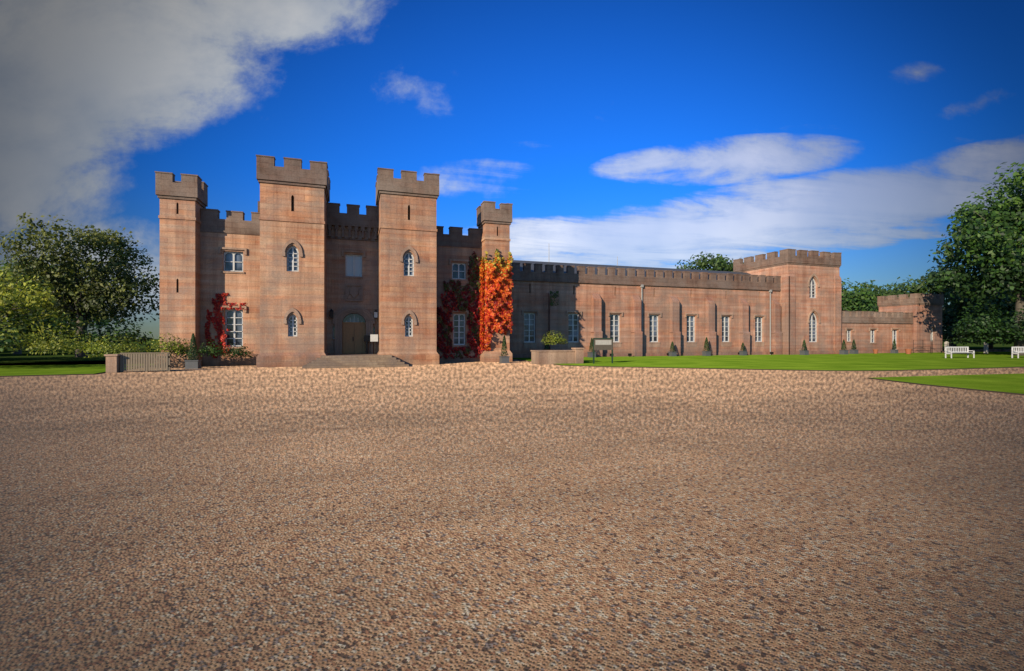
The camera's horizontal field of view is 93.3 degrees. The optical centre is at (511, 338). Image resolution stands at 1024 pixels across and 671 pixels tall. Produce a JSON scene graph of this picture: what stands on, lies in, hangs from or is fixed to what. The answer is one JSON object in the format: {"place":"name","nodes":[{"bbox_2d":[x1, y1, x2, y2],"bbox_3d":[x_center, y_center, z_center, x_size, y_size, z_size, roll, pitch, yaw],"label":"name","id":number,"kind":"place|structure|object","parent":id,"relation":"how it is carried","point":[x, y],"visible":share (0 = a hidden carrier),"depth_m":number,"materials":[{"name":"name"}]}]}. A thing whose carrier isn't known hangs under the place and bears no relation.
{"place":"outdoors","nodes":[
{"label":"outdoors","id":0,"kind":"place"},
{"bbox_2d":[0,364,150,376],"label":"lawn","id":1,"kind":"structure","parent":0,"point":[36,370],"depth_m":25.29,"materials":[{"name":"plant"}]},
{"bbox_2d":[104,354,119,372],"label":"fence pier","id":2,"kind":"structure","parent":0,"point":[112,363],"depth_m":24.20,"materials":[{"name":"stone"}]},
{"bbox_2d":[200,208,259,365],"bbox_3d":[-17.877,-2.949,31.250,3.850,10.538,0.670,0,0,-18],"label":"battlement","id":3,"kind":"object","parent":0,"point":[234,222],"depth_m":30.94,"materials":[{"name":"brown stone"}]},
{"bbox_2d":[26,329,567,357],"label":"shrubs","id":4,"kind":"object","parent":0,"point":[115,349],"visible":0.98,"depth_m":26.45,"materials":[{"name":"green plant"}]},
{"bbox_2d":[375,167,439,364],"bbox_3d":[-7.315,-4.320,33.425,3.989,13.280,3.980,0,0,-18],"label":"tower battlement","id":5,"kind":"object","parent":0,"point":[408,183],"visible":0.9,"depth_m":31.64,"materials":[{"name":"brown stone"}]},
{"bbox_2d":[436,226,481,361],"bbox_3d":[-4.132,-2.941,35.716,3.858,10.521,0.670,0,0,-18],"label":"battlement","id":6,"kind":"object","parent":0,"point":[454,237],"depth_m":35.55,"materials":[{"name":"brown stone"}]},
{"bbox_2d":[0,339,1013,362],"bbox_3d":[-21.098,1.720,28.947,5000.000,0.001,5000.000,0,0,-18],"label":"hedge","id":7,"kind":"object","parent":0,"point":[10,357],"depth_m":49.13,"materials":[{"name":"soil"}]},
{"bbox_2d":[0,314,55,352],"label":"shrubs","id":8,"kind":"object","parent":7,"relation":"on","point":[24,337],"visible":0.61,"depth_m":28.56,"materials":[{"name":"green plant"}]},
{"bbox_2d":[0,265,92,349],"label":"bush","id":9,"kind":"object","parent":7,"relation":"on","point":[17,294],"depth_m":33.63,"materials":[{"name":"green plant"}]},
{"bbox_2d":[0,254,109,353],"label":"tree","id":10,"kind":"object","parent":7,"relation":"on","point":[19,315],"depth_m":52.22,"materials":[{"name":"green plant"}]},
{"bbox_2d":[4,254,129,336],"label":"tree leaves","id":11,"kind":"object","parent":7,"relation":"on","point":[99,326],"depth_m":73.31,"materials":[{"name":"green plant"}]},
{"bbox_2d":[0,212,159,356],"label":"tree","id":12,"kind":"object","parent":7,"relation":"on","point":[120,275],"depth_m":43.67,"materials":[{"name":"green plant"}]},
{"bbox_2d":[0,349,1023,670],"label":"gravel forecourt","id":13,"kind":"structure","parent":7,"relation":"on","point":[520,515],"depth_m":4.56,"materials":[{"name":"stone"}]},
{"bbox_2d":[120,352,169,371],"bbox_3d":[-18.857,1.220,24.881,2.150,1.000,0.140,0,0,-18],"label":"paling fence","id":14,"kind":"object","parent":13,"relation":"on","point":[134,362],"visible":0.99,"depth_m":24.83,"materials":[{"name":"grey wood"}]},
{"bbox_2d":[160,198,202,351],"bbox_3d":[-20.504,-3.130,30.113,1.850,10.900,1.850,0,0,-18],"label":"turret","id":15,"kind":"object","parent":13,"relation":"on","point":[179,278],"visible":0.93,"depth_m":29.28,"materials":[{"name":"stone"}]},
{"bbox_2d":[155,171,207,366],"bbox_3d":[-20.505,-3.818,30.113,2.232,12.276,2.230,0,0,-18],"label":"tower battlement","id":16,"kind":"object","parent":13,"relation":"on","point":[188,187],"depth_m":29.18,"materials":[{"name":"brown stone"}]},
{"bbox_2d":[200,232,259,353],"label":"wall","id":17,"kind":"structure","parent":13,"relation":"on","point":[238,287],"depth_m":31.03,"materials":[{"name":"stone"}]},
{"bbox_2d":[256,155,330,366],"bbox_3d":[-13.959,-4.327,31.267,3.992,13.294,3.980,0,0,-18],"label":"tower battlement","id":18,"kind":"object","parent":13,"relation":"on","point":[291,172],"visible":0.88,"depth_m":29.41,"materials":[{"name":"brown stone"}]},
{"bbox_2d":[260,182,326,352],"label":"entrance tower","id":19,"kind":"structure","parent":13,"relation":"on","point":[302,291],"depth_m":29.57,"materials":[{"name":"stone"}]},
{"bbox_2d":[327,225,378,353],"bbox_3d":[-11.131,-2.680,33.868,3.400,10.000,1.200,0,0,-18],"label":"entrance bay","id":20,"kind":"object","parent":13,"relation":"on","point":[337,281],"visible":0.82,"depth_m":33.25,"materials":[{"name":"stone"}]},
{"bbox_2d":[326,202,378,241],"bbox_3d":[-10.970,-7.978,33.389,3.425,2.396,0.810,0,0,-18],"label":"battlement","id":21,"kind":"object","parent":20,"relation":"on","point":[351,218],"depth_m":33.04,"materials":[{"name":"brown stone"}]},
{"bbox_2d":[342,322,365,353],"bbox_3d":[-11.007,-0.040,33.714,1.560,2.200,0.170,0,0,-18],"label":"entrance door","id":22,"kind":"structure","parent":20,"relation":"in","point":[353,334],"depth_m":33.69,"materials":[{"name":"brown wood"}]},
{"bbox_2d":[330,309,377,318],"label":"door lanterns","id":23,"kind":"object","parent":20,"relation":"attached to","point":[375,313],"depth_m":33.41,"materials":[{"name":"metal"}]},
{"bbox_2d":[302,354,408,368],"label":"entrance steps","id":24,"kind":"structure","parent":13,"relation":"on","point":[349,360],"depth_m":29.36,"materials":[{"name":"beige stone"}]},
{"bbox_2d":[364,334,377,353],"bbox_3d":[-9.735,0.390,33.157,0.545,1.340,1.198,0,0,-55],"label":"sign","id":25,"kind":"object","parent":24,"relation":"on","point":[372,338],"visible":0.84,"depth_m":32.96,"materials":[{"name":"white"}]},
{"bbox_2d":[378,193,435,351],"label":"entrance tower","id":26,"kind":"structure","parent":13,"relation":"on","point":[400,294],"depth_m":31.68,"materials":[{"name":"stone"}]},
{"bbox_2d":[436,246,481,349],"bbox_3d":[-4.244,-2.205,36.053,3.850,9.050,1.100,0,0,-18],"label":"curtain","id":27,"kind":"object","parent":13,"relation":"on","point":[444,254],"visible":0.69,"depth_m":35.39,"materials":[{"name":"stone"}]},
{"bbox_2d":[479,223,509,349],"bbox_3d":[-1.340,-3.130,36.340,1.850,10.900,1.850,0,0,-18],"label":"turret","id":28,"kind":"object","parent":13,"relation":"on","point":[492,230],"visible":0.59,"depth_m":35.48,"materials":[{"name":"stone"}]},
{"bbox_2d":[476,201,512,361],"bbox_3d":[-1.345,-3.825,36.338,2.238,12.290,2.230,0,0,-18],"label":"tower battlement","id":29,"kind":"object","parent":13,"relation":"on","point":[488,212],"depth_m":35.34,"materials":[{"name":"brown stone"}]},
{"bbox_2d":[0,298,1023,357],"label":"green shrubs","id":30,"kind":"object","parent":13,"relation":"on","point":[992,329],"visible":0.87,"depth_m":46.02,"materials":[{"name":"green plant"}]},
{"bbox_2d":[184,349,897,368],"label":"topiary planters","id":31,"kind":"object","parent":13,"relation":"on","point":[192,364],"visible":0.8,"depth_m":45.50,"materials":[{"name":"brown ceramic"}]},
{"bbox_2d":[187,333,896,359],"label":"topiary shrubs","id":32,"kind":"object","parent":13,"relation":"on","point":[195,348],"visible":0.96,"depth_m":41.87,"materials":[{"name":"green plant"}]},
{"bbox_2d":[218,239,936,353],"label":"stone dressings","id":33,"kind":"structure","parent":13,"relation":"on","point":[341,314],"depth_m":33.33,"materials":[{"name":"brown stone"}]},
{"bbox_2d":[204,248,558,358],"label":"wall creepers","id":34,"kind":"object","parent":33,"relation":"attached to","point":[497,309],"depth_m":35.20,"materials":[{"name":"red plant"}]},
{"bbox_2d":[512,280,779,353],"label":"gallery wing","id":35,"kind":"structure","parent":13,"relation":"on","point":[529,295],"depth_m":45.85,"materials":[{"name":"brown stone"}]},
{"bbox_2d":[512,260,750,280],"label":"battlements","id":36,"kind":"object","parent":35,"relation":"on","point":[521,262],"depth_m":49.02,"materials":[{"name":"stone"}]},
{"bbox_2d":[510,262,781,357],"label":"gallery wing buttresses","id":37,"kind":"structure","parent":35,"relation":"attached to","point":[734,281],"depth_m":46.60,"materials":[{"name":"brown stone"}]},
{"bbox_2d":[640,284,771,355],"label":"down pipes","id":38,"kind":"object","parent":35,"relation":"attached to","point":[642,286],"visible":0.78,"depth_m":45.99,"materials":[{"name":"metal"}]},
{"bbox_2d":[745,264,839,350],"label":"tower","id":39,"kind":"structure","parent":13,"relation":"on","point":[822,303],"depth_m":51.66,"materials":[{"name":"stone"}]},
{"bbox_2d":[733,249,840,271],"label":"battlement","id":40,"kind":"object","parent":39,"relation":"on","point":[807,257],"depth_m":51.95,"materials":[{"name":"stone"}]},
{"bbox_2d":[782,272,840,354],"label":"buttresses","id":41,"kind":"structure","parent":39,"relation":"attached to","point":[789,314],"depth_m":50.49,"materials":[{"name":"stone"}]},
{"bbox_2d":[841,323,911,353],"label":"service wing","id":42,"kind":"structure","parent":13,"relation":"on","point":[860,334],"depth_m":55.87,"materials":[{"name":"brown stone"}]},
{"bbox_2d":[841,311,913,323],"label":"battlement parapet","id":43,"kind":"structure","parent":42,"relation":"on","point":[873,317],"depth_m":55.67,"materials":[{"name":"brown stone"}]},
{"bbox_2d":[879,305,941,352],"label":"tower","id":44,"kind":"structure","parent":13,"relation":"on","point":[925,317],"depth_m":57.75,"materials":[{"name":"stone"}]},
{"bbox_2d":[877,293,943,306],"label":"battlement parapet","id":45,"kind":"structure","parent":44,"relation":"on","point":[914,299],"depth_m":58.25,"materials":[{"name":"brown stone"}]},
{"bbox_2d":[868,373,1023,394],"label":"lawn","id":46,"kind":"structure","parent":13,"relation":"on","point":[1006,383],"depth_m":18.81,"materials":[{"name":"plant"}]},
{"bbox_2d":[932,285,1013,350],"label":"tree","id":47,"kind":"object","parent":13,"relation":"on","point":[953,345],"visible":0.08,"depth_m":68.52,"materials":[{"name":"green plant"}]},
{"bbox_2d":[888,269,1015,337],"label":"tree leaves","id":48,"kind":"object","parent":47,"relation":"attached to","point":[1001,304],"visible":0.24,"depth_m":65.78,"materials":[{"name":"green plant"}]},
{"bbox_2d":[997,283,1015,325],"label":"tree belt leaves","id":49,"kind":"object","parent":13,"relation":"on","point":[1009,302],"visible":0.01,"depth_m":66.94,"materials":[{"name":"green plant"}]},
{"bbox_2d":[847,280,915,304],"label":"tree belt leaves","id":50,"kind":"object","parent":7,"relation":"on","point":[886,293],"visible":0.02,"depth_m":79.93,"materials":[{"name":"green plant"}]},
{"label":"tree wood","id":51,"kind":"object","parent":7,"relation":"on","visible":0},
{"bbox_2d":[675,251,743,271],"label":"tree leaves","id":52,"kind":"object","parent":51,"relation":"on","point":[717,263],"visible":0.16,"depth_m":75.88,"materials":[{"name":"green plant"}]},
{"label":"tree wood","id":53,"kind":"object","parent":7,"relation":"on","visible":0},
{"bbox_2d":[841,278,886,311],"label":"tree","id":54,"kind":"object","parent":53,"relation":"on","point":[852,301],"visible":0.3,"depth_m":72.47,"materials":[{"name":"green plant"}]},
{"bbox_2d":[0,0,1023,338],"label":"sky","id":55,"kind":"structure","parent":0,"point":[643,133],"materials":[{"name":"blue"}]},
{"bbox_2d":[224,246,932,348],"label":"window frames","id":56,"kind":"structure","parent":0,"point":[409,317],"depth_m":35.75,"materials":[{"name":"white wood"}]},
{"bbox_2d":[225,248,931,349],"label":"window glazing","id":57,"kind":"structure","parent":56,"relation":"in","point":[347,318],"depth_m":35.80,"materials":[{"name":"glass"}]},
{"bbox_2d":[512,351,1023,370],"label":"lawn","id":58,"kind":"structure","parent":0,"point":[882,361],"depth_m":33.75,"materials":[{"name":"plant"}]},
{"bbox_2d":[530,348,584,364],"bbox_3d":[3.068,1.170,32.804,3.250,1.100,1.700,0,0,-18],"label":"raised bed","id":59,"kind":"object","parent":58,"relation":"on","point":[550,357],"visible":0.89,"depth_m":32.26,"materials":[{"name":"stone"}]},
{"bbox_2d":[593,338,613,363],"bbox_3d":[6.132,0.840,32.516,1.500,1.760,0.120,0,0,-18],"label":"sign","id":60,"kind":"object","parent":58,"relation":"on","point":[602,343],"visible":0.86,"depth_m":32.46,"materials":[{"name":"green paint"}]},
{"bbox_2d":[610,352,773,356],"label":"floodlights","id":61,"kind":"object","parent":58,"relation":"on","point":[630,354],"visible":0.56,"depth_m":44.70,"materials":[{"name":"metal"}]},
{"bbox_2d":[873,349,911,353],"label":"plant pots","id":62,"kind":"object","parent":58,"relation":"on","point":[907,351],"visible":0.73,"depth_m":52.52,"materials":[{"name":"orange ceramic"}]},
{"bbox_2d":[913,340,950,352],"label":"fence","id":63,"kind":"object","parent":58,"relation":"on","point":[932,346],"visible":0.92,"depth_m":55.04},
{"bbox_2d":[944,341,987,352],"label":"stone pillars","id":64,"kind":"structure","parent":58,"relation":"on","point":[946,343],"depth_m":54.86,"materials":[{"name":"grey stone"}]},
{"bbox_2d":[921,162,1023,355],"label":"tree","id":65,"kind":"object","parent":58,"relation":"on","point":[974,236],"depth_m":47.34,"materials":[{"name":"green plant"}]},
{"bbox_2d":[945,347,1023,357],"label":"benches","id":66,"kind":"object","parent":58,"relation":"on","point":[973,352],"visible":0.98,"depth_m":41.73,"materials":[{"name":"white paint"}]},
{"bbox_2d":[944,297,993,348],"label":"tree belt","id":67,"kind":"object","parent":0,"point":[990,346],"depth_m":77.26,"materials":[{"name":"green plant"}]}
]}

